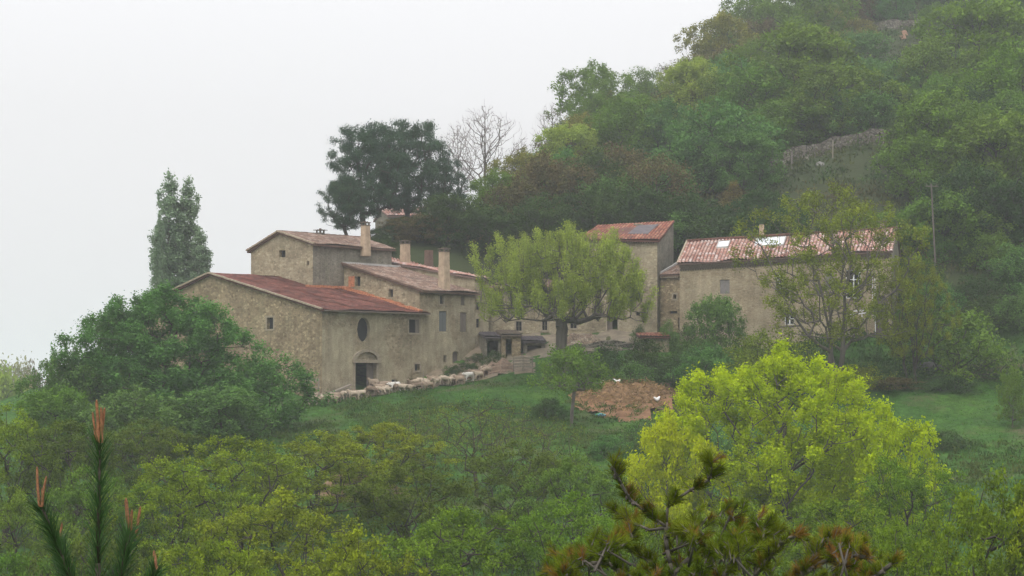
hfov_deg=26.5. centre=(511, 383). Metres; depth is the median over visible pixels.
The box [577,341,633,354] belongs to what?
rail fence
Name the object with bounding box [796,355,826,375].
bush
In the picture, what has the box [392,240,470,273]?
cottage
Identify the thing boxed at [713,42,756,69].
tree
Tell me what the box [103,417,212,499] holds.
oak tree
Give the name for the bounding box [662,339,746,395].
tree
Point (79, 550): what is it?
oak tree
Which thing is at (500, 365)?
slanting hurdle
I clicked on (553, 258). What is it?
plane tree
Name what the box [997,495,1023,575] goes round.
oak tree
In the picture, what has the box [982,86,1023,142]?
tree
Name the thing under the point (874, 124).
tree
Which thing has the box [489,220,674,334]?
farmhouse
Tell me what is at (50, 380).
tree
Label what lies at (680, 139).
tree
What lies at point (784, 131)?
tree
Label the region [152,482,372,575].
oak tree
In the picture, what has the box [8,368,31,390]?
tree
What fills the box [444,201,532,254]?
tree
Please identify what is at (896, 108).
tree
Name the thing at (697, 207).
tree
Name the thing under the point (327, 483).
rock outcrop
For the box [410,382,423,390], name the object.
sheep
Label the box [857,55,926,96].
tree
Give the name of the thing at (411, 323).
window
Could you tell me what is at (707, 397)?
bush
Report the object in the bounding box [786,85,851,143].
tree
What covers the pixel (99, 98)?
sky
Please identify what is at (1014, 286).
bush
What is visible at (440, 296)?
window
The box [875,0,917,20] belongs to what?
tree
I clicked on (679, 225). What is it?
tree
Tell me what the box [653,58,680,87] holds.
tree
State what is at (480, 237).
tree
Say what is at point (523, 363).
wooden hurdle
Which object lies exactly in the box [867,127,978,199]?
tree
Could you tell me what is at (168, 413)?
tree
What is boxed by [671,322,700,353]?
shrub
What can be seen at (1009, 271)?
bush
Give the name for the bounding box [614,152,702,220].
tree
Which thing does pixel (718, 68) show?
tree
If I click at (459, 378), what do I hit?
sheep
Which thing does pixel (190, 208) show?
poplar
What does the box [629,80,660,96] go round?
tree
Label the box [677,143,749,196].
tree
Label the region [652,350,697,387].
bush
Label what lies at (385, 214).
hill house
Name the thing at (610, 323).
door
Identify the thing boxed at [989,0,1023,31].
tree
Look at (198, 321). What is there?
tree
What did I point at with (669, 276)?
linking wing
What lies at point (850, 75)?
tree
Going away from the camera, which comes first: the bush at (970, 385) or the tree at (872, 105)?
the bush at (970, 385)
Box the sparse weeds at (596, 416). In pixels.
[561,376,683,423]
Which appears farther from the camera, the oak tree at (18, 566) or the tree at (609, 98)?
the tree at (609, 98)
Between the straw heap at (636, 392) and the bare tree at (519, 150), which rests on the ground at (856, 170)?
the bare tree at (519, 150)
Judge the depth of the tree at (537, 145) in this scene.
273.00 m
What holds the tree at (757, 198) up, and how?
on the ground at (856, 170)
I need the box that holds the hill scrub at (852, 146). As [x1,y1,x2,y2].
[433,0,1023,302]
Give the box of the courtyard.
[489,329,651,361]
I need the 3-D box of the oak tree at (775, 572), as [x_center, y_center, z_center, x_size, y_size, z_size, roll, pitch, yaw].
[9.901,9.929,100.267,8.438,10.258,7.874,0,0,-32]
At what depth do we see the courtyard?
210.75 m
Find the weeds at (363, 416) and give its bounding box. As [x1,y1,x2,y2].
[276,374,711,447]
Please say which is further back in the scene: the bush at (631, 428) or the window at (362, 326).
the window at (362, 326)
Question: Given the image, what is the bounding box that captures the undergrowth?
[0,418,1023,575]
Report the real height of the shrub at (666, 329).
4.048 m
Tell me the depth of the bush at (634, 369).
192.33 m
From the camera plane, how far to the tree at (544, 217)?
226.03 m
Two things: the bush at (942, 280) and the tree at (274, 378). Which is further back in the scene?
the bush at (942, 280)
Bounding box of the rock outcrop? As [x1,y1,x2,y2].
[318,474,412,502]
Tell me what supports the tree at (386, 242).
on the ground at (856, 170)
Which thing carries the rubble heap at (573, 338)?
on the courtyard
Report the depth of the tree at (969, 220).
215.23 m
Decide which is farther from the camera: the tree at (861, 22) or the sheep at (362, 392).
the tree at (861, 22)
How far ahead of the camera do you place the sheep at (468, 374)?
201.29 m
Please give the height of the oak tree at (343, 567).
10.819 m
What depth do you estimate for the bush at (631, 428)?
165.67 m
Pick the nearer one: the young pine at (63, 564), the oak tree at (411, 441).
the young pine at (63, 564)
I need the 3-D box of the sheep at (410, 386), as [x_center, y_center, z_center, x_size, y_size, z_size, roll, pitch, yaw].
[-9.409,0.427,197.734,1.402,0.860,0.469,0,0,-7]
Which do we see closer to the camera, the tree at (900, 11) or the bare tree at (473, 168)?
the bare tree at (473, 168)
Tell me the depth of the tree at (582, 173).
236.72 m
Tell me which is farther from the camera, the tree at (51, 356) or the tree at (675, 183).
the tree at (675, 183)
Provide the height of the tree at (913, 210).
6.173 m
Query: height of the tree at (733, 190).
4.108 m
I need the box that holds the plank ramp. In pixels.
[326,384,351,396]
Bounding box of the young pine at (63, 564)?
[22,400,176,575]
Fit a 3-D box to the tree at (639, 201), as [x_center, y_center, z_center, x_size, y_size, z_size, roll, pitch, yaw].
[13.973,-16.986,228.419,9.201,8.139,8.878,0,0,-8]
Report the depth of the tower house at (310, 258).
212.42 m
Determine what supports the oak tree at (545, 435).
on the ground at (856, 170)
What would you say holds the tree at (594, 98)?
on the ground at (856, 170)
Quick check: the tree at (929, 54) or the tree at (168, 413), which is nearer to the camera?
the tree at (168, 413)
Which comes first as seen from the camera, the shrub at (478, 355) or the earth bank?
the earth bank
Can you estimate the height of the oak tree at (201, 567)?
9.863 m
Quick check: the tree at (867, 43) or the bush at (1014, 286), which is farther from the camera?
the tree at (867, 43)
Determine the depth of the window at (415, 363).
205.24 m
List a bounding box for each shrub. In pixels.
[439,364,457,384]
[449,365,464,373]
[453,362,470,368]
[461,364,476,371]
[462,353,484,362]
[475,348,506,368]
[629,323,647,346]
[659,319,681,350]
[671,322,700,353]
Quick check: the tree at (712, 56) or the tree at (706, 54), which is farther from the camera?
the tree at (706, 54)
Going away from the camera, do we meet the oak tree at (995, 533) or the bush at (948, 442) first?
the oak tree at (995, 533)
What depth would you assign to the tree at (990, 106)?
243.22 m
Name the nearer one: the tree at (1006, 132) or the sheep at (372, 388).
the sheep at (372, 388)
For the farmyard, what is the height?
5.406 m
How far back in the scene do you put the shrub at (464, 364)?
207.53 m
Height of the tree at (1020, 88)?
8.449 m
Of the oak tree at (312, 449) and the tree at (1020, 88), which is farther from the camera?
the tree at (1020, 88)
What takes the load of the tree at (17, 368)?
on the ground at (856, 170)
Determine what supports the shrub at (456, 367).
on the farmyard
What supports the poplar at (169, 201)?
on the ground at (856, 170)
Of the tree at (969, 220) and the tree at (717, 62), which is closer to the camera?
the tree at (969, 220)
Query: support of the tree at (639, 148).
on the ground at (856, 170)
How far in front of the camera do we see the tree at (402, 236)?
225.96 m
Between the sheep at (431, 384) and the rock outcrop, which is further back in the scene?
the sheep at (431, 384)
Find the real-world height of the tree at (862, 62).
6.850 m
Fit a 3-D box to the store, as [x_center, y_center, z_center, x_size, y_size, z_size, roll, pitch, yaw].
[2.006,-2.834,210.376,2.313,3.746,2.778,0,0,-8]
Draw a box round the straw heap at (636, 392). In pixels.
[568,376,680,415]
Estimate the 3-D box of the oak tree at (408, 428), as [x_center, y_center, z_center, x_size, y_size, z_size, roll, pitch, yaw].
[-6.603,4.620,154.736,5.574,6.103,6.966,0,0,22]
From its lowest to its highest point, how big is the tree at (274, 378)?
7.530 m
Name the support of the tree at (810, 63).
on the ground at (856, 170)
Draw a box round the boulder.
[917,361,941,369]
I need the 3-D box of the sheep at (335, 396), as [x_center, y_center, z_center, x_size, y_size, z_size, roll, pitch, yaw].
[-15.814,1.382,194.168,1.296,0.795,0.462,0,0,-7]
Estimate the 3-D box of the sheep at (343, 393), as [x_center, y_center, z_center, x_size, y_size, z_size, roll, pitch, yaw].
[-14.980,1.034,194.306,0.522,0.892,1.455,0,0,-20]
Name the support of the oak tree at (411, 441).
on the ground at (856, 170)
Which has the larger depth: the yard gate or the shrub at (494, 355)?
the shrub at (494, 355)
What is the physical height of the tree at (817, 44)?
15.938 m
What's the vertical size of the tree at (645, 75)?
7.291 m
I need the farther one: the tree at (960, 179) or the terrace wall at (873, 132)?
the terrace wall at (873, 132)
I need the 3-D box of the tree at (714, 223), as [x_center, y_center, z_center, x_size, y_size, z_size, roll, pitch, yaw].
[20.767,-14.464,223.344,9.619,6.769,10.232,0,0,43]
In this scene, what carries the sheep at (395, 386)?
on the ground at (856, 170)
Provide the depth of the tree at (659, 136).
268.37 m
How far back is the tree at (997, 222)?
216.18 m
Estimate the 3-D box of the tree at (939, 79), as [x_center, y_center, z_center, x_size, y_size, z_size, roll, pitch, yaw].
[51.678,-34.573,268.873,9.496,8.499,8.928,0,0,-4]
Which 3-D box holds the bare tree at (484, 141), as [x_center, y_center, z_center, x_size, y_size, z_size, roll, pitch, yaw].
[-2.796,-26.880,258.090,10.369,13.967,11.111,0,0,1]
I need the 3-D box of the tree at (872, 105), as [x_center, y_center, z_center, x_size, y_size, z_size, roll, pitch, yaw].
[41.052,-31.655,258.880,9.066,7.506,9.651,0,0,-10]
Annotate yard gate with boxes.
[307,378,319,394]
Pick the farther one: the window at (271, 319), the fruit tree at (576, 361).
the window at (271, 319)
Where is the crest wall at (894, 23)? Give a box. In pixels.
[867,18,920,30]
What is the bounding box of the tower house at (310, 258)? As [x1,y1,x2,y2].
[246,221,395,285]
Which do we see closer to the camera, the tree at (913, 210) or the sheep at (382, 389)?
the sheep at (382, 389)
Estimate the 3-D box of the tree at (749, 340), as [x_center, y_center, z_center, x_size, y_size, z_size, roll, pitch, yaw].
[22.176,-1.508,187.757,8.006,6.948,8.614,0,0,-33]
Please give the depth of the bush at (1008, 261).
210.88 m
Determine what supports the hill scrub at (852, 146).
on the ground at (856, 170)
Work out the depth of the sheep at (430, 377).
200.38 m
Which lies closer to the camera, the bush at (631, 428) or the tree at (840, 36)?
the bush at (631, 428)
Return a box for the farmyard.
[332,346,534,401]
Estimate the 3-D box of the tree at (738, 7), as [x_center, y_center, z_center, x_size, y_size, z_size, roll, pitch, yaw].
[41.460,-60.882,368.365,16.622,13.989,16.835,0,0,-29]
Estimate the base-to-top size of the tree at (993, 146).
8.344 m
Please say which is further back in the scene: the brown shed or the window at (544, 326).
the window at (544, 326)
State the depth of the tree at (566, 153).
245.99 m
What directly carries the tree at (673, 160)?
on the ground at (856, 170)
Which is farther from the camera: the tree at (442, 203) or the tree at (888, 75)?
the tree at (888, 75)
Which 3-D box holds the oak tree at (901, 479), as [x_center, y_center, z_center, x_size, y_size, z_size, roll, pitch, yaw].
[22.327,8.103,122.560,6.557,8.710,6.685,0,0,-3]
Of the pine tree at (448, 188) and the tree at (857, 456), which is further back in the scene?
the pine tree at (448, 188)
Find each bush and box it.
[531,395,569,420]
[585,339,630,381]
[586,432,632,460]
[605,359,666,384]
[612,417,655,451]
[619,333,680,382]
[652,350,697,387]
[702,365,750,404]
[719,341,769,384]
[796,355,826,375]
[832,361,897,392]
[869,376,926,390]
[884,428,927,451]
[895,287,951,327]
[896,303,1023,384]
[898,278,970,315]
[899,253,924,282]
[899,274,956,302]
[901,253,945,289]
[906,259,948,289]
[911,372,988,396]
[924,428,983,451]
[952,238,995,272]
[954,230,1018,271]
[954,293,1023,325]
[976,238,1023,282]
[987,291,1023,330]
[994,251,1023,283]
[995,216,1023,244]
[995,288,1023,326]
[997,274,1023,297]
[998,252,1023,294]
[1001,254,1023,294]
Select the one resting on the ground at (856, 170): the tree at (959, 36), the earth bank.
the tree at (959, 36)
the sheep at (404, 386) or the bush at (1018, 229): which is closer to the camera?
the sheep at (404, 386)
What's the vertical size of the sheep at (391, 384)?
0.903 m
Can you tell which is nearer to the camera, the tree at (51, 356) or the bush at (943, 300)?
the tree at (51, 356)
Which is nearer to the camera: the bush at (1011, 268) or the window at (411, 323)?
the window at (411, 323)
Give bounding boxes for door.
[366,363,372,386]
[452,352,456,362]
[608,320,611,329]
[876,296,887,335]
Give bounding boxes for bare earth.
[575,381,680,422]
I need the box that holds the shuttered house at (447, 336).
[341,248,479,377]
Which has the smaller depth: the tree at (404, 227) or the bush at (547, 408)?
the bush at (547, 408)
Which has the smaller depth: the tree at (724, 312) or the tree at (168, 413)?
the tree at (168, 413)
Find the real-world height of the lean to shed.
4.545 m
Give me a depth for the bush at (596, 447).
163.58 m
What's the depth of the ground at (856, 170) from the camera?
184.79 m
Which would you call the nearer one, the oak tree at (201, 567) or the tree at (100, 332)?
the oak tree at (201, 567)
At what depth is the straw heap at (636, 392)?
188.33 m
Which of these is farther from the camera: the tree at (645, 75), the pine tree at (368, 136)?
the tree at (645, 75)
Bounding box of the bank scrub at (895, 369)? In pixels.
[661,305,1023,387]
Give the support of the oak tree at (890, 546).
on the ground at (856, 170)
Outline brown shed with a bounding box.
[495,329,521,358]
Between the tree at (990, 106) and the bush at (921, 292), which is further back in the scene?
the tree at (990, 106)
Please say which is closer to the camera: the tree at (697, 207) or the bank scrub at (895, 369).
the bank scrub at (895, 369)
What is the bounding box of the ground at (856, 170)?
[0,2,1023,575]
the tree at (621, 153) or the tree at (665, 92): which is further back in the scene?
the tree at (665, 92)
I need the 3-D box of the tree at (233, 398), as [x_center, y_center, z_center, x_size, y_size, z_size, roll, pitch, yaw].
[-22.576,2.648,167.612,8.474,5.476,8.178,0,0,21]
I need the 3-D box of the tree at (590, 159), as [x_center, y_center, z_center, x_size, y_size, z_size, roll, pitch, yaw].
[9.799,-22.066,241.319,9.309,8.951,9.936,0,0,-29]
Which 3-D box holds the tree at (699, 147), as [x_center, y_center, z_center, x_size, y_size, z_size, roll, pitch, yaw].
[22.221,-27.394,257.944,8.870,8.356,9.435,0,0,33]
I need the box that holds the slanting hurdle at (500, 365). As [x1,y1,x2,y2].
[488,363,512,374]
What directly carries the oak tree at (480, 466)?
on the ground at (856, 170)
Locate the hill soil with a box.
[900,30,907,38]
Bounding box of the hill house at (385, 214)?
[373,206,425,233]
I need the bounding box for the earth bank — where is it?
[484,358,511,375]
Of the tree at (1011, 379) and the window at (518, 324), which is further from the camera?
the window at (518, 324)
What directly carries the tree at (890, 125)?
on the ground at (856, 170)
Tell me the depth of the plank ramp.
196.84 m
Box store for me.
[521,336,546,353]
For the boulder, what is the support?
on the ground at (856, 170)
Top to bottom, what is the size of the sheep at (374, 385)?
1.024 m
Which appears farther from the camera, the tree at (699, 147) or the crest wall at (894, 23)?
the crest wall at (894, 23)
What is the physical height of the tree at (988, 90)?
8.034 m
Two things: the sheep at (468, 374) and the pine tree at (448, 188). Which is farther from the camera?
the pine tree at (448, 188)
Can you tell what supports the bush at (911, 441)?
on the ground at (856, 170)
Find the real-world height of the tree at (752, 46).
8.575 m
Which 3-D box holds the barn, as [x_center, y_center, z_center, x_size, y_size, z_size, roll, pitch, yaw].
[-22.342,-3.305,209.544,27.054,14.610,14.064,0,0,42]
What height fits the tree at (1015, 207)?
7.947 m
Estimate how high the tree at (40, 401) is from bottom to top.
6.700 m
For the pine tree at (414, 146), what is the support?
on the ground at (856, 170)
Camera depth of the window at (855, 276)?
204.14 m
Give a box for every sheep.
[327,395,341,402]
[328,392,341,401]
[340,391,346,400]
[346,389,359,399]
[355,390,367,396]
[365,386,379,395]
[367,378,378,385]
[372,383,384,386]
[374,386,385,394]
[378,381,390,385]
[381,386,392,393]
[386,382,400,390]
[393,384,398,391]
[396,384,409,390]
[402,384,415,391]
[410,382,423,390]
[423,381,433,388]
[426,375,437,383]
[432,377,439,385]
[439,375,451,384]
[452,375,465,384]
[462,372,473,380]
[473,370,483,378]
[479,366,492,373]
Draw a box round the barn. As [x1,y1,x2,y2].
[141,272,430,395]
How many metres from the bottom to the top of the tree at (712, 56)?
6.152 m
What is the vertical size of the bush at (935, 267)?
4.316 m
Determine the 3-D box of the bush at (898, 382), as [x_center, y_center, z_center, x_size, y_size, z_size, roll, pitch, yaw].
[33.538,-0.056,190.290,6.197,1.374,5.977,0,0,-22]
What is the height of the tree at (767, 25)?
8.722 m
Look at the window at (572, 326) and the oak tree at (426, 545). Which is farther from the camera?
the window at (572, 326)
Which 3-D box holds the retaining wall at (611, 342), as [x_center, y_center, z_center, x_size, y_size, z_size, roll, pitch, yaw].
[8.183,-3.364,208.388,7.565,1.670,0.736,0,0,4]
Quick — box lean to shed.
[479,331,500,357]
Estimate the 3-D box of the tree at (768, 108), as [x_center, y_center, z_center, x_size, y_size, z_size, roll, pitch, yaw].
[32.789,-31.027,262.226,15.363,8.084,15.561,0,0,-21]
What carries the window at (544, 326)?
in the farmhouse at (652, 243)
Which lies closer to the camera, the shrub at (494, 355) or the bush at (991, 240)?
the shrub at (494, 355)
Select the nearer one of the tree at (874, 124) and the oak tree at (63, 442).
the oak tree at (63, 442)
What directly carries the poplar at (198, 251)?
on the ground at (856, 170)
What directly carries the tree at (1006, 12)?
on the ground at (856, 170)
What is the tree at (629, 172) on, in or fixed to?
on the ground at (856, 170)
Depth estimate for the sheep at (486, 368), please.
201.89 m
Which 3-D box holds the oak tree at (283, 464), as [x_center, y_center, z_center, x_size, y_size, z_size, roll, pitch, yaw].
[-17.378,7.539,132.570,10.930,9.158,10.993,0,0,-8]
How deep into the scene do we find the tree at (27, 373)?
560.44 m
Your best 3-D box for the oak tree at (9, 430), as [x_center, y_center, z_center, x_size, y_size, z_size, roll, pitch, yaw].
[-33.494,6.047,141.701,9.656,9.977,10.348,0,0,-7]
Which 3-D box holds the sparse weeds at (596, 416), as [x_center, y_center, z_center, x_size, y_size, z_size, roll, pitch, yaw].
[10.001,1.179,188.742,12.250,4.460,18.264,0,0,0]
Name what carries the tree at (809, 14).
on the ground at (856, 170)
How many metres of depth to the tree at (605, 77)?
320.23 m
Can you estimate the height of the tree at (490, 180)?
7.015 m
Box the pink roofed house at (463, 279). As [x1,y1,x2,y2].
[392,260,488,347]
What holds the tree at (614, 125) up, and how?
on the ground at (856, 170)
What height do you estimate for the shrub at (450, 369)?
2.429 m
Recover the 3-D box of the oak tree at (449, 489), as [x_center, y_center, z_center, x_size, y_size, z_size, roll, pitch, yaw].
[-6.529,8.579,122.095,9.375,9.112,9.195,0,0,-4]
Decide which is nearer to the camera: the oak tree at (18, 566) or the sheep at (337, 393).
the oak tree at (18, 566)
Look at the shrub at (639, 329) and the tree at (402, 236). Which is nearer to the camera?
the shrub at (639, 329)
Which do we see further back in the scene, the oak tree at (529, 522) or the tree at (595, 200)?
the tree at (595, 200)
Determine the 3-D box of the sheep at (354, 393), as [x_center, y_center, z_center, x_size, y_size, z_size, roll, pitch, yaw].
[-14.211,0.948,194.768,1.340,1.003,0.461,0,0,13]
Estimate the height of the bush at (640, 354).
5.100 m
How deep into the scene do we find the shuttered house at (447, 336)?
208.35 m
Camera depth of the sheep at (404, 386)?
197.04 m
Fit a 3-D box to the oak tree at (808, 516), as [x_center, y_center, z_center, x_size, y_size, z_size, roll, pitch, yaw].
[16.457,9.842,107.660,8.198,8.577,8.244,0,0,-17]
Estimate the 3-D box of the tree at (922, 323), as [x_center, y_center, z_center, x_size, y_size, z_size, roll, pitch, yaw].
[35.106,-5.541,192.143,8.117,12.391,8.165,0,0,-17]
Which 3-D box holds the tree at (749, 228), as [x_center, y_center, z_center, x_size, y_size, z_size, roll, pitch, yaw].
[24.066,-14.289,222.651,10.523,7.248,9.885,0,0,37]
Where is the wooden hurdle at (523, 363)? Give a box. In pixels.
[513,356,532,371]
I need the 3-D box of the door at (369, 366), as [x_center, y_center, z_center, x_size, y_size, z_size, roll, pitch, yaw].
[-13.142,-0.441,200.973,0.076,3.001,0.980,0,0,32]
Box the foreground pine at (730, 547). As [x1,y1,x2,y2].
[535,446,906,575]
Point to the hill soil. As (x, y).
(904, 32)
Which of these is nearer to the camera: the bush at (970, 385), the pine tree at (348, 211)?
the bush at (970, 385)
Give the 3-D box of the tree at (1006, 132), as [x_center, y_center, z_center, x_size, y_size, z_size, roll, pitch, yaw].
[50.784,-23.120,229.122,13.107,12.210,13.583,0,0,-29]
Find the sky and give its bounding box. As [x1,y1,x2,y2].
[0,0,790,385]
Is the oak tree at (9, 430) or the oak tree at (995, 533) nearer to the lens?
the oak tree at (995, 533)
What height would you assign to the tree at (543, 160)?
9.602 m
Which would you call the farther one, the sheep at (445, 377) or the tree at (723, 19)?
the tree at (723, 19)
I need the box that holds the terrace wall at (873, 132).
[767,127,902,166]
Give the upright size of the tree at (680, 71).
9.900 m
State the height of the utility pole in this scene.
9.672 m
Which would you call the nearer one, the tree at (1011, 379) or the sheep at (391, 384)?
the tree at (1011, 379)
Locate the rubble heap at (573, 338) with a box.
[567,333,600,344]
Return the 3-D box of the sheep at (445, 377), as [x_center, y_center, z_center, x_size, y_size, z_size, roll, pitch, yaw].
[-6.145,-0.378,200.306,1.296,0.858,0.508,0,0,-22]
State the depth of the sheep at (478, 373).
201.45 m
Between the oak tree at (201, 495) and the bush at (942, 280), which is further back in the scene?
the bush at (942, 280)
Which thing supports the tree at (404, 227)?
on the ground at (856, 170)
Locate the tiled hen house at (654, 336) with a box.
[635,332,670,352]
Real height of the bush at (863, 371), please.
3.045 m
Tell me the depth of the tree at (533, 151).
267.97 m
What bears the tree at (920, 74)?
on the ground at (856, 170)
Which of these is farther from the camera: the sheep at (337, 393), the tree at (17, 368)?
the tree at (17, 368)
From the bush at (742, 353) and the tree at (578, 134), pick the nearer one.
the bush at (742, 353)
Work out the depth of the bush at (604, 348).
195.66 m
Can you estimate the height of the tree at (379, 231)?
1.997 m
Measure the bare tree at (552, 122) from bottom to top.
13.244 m
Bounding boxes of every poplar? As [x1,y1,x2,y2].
[147,168,187,288]
[149,210,170,290]
[171,175,207,282]
[184,228,213,282]
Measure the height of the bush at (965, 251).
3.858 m
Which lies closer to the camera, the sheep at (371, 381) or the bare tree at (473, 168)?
the sheep at (371, 381)
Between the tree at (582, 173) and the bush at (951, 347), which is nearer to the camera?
the bush at (951, 347)
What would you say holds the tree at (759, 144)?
on the ground at (856, 170)
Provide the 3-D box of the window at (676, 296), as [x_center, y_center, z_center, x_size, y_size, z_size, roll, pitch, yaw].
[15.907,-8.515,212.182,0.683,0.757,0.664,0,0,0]
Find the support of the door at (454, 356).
in the shuttered house at (447, 336)
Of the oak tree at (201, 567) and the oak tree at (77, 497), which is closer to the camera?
the oak tree at (201, 567)
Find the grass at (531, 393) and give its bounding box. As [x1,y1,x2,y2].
[240,348,1023,503]
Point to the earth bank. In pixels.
(503, 361)
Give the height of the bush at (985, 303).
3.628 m
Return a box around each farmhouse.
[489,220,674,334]
[676,219,900,348]
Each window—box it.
[265,316,274,330]
[357,318,366,340]
[408,317,420,334]
[413,362,420,371]
[438,294,444,305]
[514,320,522,332]
[540,318,548,331]
[569,316,577,329]
[672,293,677,300]
[783,312,795,325]
[846,270,860,297]
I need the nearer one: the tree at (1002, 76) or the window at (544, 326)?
the window at (544, 326)
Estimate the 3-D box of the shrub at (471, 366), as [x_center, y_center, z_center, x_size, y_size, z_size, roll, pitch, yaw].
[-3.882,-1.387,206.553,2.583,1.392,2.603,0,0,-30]
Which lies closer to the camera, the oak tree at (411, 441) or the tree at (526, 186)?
the oak tree at (411, 441)
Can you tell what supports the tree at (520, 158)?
on the ground at (856, 170)
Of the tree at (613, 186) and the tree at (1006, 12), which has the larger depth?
the tree at (1006, 12)
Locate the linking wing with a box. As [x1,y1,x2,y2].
[659,263,679,332]
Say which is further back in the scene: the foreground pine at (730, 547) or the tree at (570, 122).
the tree at (570, 122)
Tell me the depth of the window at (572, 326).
213.10 m
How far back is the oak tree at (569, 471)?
127.41 m
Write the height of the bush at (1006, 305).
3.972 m
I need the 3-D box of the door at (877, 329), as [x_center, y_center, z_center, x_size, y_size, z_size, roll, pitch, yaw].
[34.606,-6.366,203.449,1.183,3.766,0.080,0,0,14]
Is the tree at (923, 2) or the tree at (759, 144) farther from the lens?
the tree at (923, 2)
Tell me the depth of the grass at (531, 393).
178.45 m
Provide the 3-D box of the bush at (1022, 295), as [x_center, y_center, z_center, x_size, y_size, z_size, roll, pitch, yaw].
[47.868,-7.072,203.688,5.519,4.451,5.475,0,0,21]
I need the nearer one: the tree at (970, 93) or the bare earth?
the bare earth
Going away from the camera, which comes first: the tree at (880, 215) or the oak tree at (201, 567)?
the oak tree at (201, 567)
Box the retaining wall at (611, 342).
[569,340,634,347]
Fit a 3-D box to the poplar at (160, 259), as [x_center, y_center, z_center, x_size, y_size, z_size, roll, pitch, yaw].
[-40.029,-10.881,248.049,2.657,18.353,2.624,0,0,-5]
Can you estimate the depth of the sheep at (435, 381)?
199.57 m
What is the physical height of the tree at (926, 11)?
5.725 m
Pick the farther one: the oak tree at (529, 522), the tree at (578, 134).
the tree at (578, 134)
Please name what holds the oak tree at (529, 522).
on the ground at (856, 170)
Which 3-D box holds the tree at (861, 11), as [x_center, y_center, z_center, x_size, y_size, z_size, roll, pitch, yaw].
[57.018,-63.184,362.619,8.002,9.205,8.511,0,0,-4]
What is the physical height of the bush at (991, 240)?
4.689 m
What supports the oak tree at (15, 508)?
on the ground at (856, 170)
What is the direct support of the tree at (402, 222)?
on the ground at (856, 170)
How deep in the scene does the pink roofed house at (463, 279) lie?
212.12 m
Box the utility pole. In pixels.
[925,184,937,273]
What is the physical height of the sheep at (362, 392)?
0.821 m
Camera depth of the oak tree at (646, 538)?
98.08 m
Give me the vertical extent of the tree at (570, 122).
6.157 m
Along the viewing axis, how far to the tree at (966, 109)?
233.04 m
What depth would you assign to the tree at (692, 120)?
268.03 m
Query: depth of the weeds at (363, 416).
179.16 m
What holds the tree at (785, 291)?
on the ground at (856, 170)
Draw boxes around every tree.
[0,350,37,385]
[0,360,29,400]
[0,402,71,542]
[0,490,93,575]
[0,549,56,575]
[2,417,153,529]
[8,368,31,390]
[10,344,131,434]
[12,383,95,462]
[20,358,46,387]
[25,519,185,575]
[33,461,167,575]
[42,341,62,434]
[49,279,271,428]
[59,305,156,428]
[64,380,206,462]
[89,461,263,575]
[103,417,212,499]
[131,536,275,575]
[137,433,316,551]
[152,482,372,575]
[175,383,282,446]
[208,346,337,432]
[248,429,413,531]
[281,520,432,575]
[312,457,478,575]
[316,173,374,234]
[317,421,466,503]
[324,118,418,239]
[360,226,410,239]
[364,116,453,225]
[371,238,397,253]
[377,213,449,237]
[377,503,555,575]
[386,216,421,229]
[386,406,465,475]
[392,227,438,243]
[411,191,483,243]
[419,156,471,213]
[429,392,530,497]
[434,127,491,205]
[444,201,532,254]
[446,98,531,190]
[462,438,592,561]
[463,230,493,242]
[464,167,520,212]
[468,219,663,364]
[479,177,555,220]
[481,145,556,197]
[493,450,643,549]
[494,485,661,575]
[498,189,593,248]
[499,140,535,180]
[501,412,584,501]
[508,148,588,223]
[515,146,557,176]
[522,155,608,211]
[526,340,619,426]
[530,102,568,152]
[531,138,590,155]
[532,120,611,159]
[540,145,600,215]
[544,57,635,127]
[550,111,611,148]
[556,181,634,237]
[559,145,636,211]
[564,88,611,123]
[568,141,666,206]
[575,171,661,223]
[580,87,672,164]
[583,90,625,115]
[595,159,663,190]
[595,500,704,575]
[601,144,658,175]
[603,183,691,246]
[613,65,663,98]
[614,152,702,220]
[619,402,732,552]
[620,92,662,130]
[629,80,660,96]
[632,94,696,156]
[641,189,730,240]
[646,150,694,191]
[646,206,713,259]
[646,332,957,543]
[647,161,708,205]
[649,77,713,119]
[649,93,790,194]
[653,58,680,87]
[654,55,731,118]
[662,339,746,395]
[672,9,766,59]
[672,63,735,99]
[673,491,811,575]
[674,110,726,154]
[675,119,738,172]
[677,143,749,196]
[677,211,745,257]
[679,291,749,372]
[683,52,726,71]
[694,58,799,127]
[695,0,791,44]
[696,68,749,118]
[700,45,719,59]
[704,127,787,194]
[706,49,748,72]
[711,208,804,237]
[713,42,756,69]
[717,180,748,211]
[719,16,870,115]
[719,36,789,78]
[720,181,810,232]
[722,326,821,386]
[727,175,932,376]
[734,16,781,58]
[735,94,858,150]
[745,115,794,161]
[749,205,821,234]
[752,0,863,43]
[761,40,814,77]
[764,496,913,575]
[782,56,915,136]
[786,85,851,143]
[815,398,947,542]
[825,86,900,136]
[825,89,906,135]
[826,30,855,57]
[828,207,920,241]
[829,15,880,39]
[829,55,881,73]
[834,0,879,28]
[834,28,895,63]
[843,512,980,575]
[848,452,974,575]
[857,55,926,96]
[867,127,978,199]
[873,252,961,384]
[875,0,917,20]
[875,78,1005,176]
[878,93,927,125]
[882,100,957,169]
[883,33,976,97]
[886,198,966,252]
[893,460,1023,575]
[895,62,943,92]
[895,70,962,114]
[898,185,987,254]
[910,0,959,18]
[910,0,1023,82]
[910,156,1023,242]
[913,1,958,34]
[926,82,997,120]
[938,105,1023,200]
[939,113,1015,168]
[943,4,984,49]
[945,33,1023,113]
[947,204,1017,248]
[954,78,1016,112]
[973,99,1017,150]
[975,178,1023,246]
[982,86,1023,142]
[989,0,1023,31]
[994,364,1023,426]
[997,72,1023,94]
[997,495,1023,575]
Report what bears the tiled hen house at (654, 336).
on the ground at (856, 170)

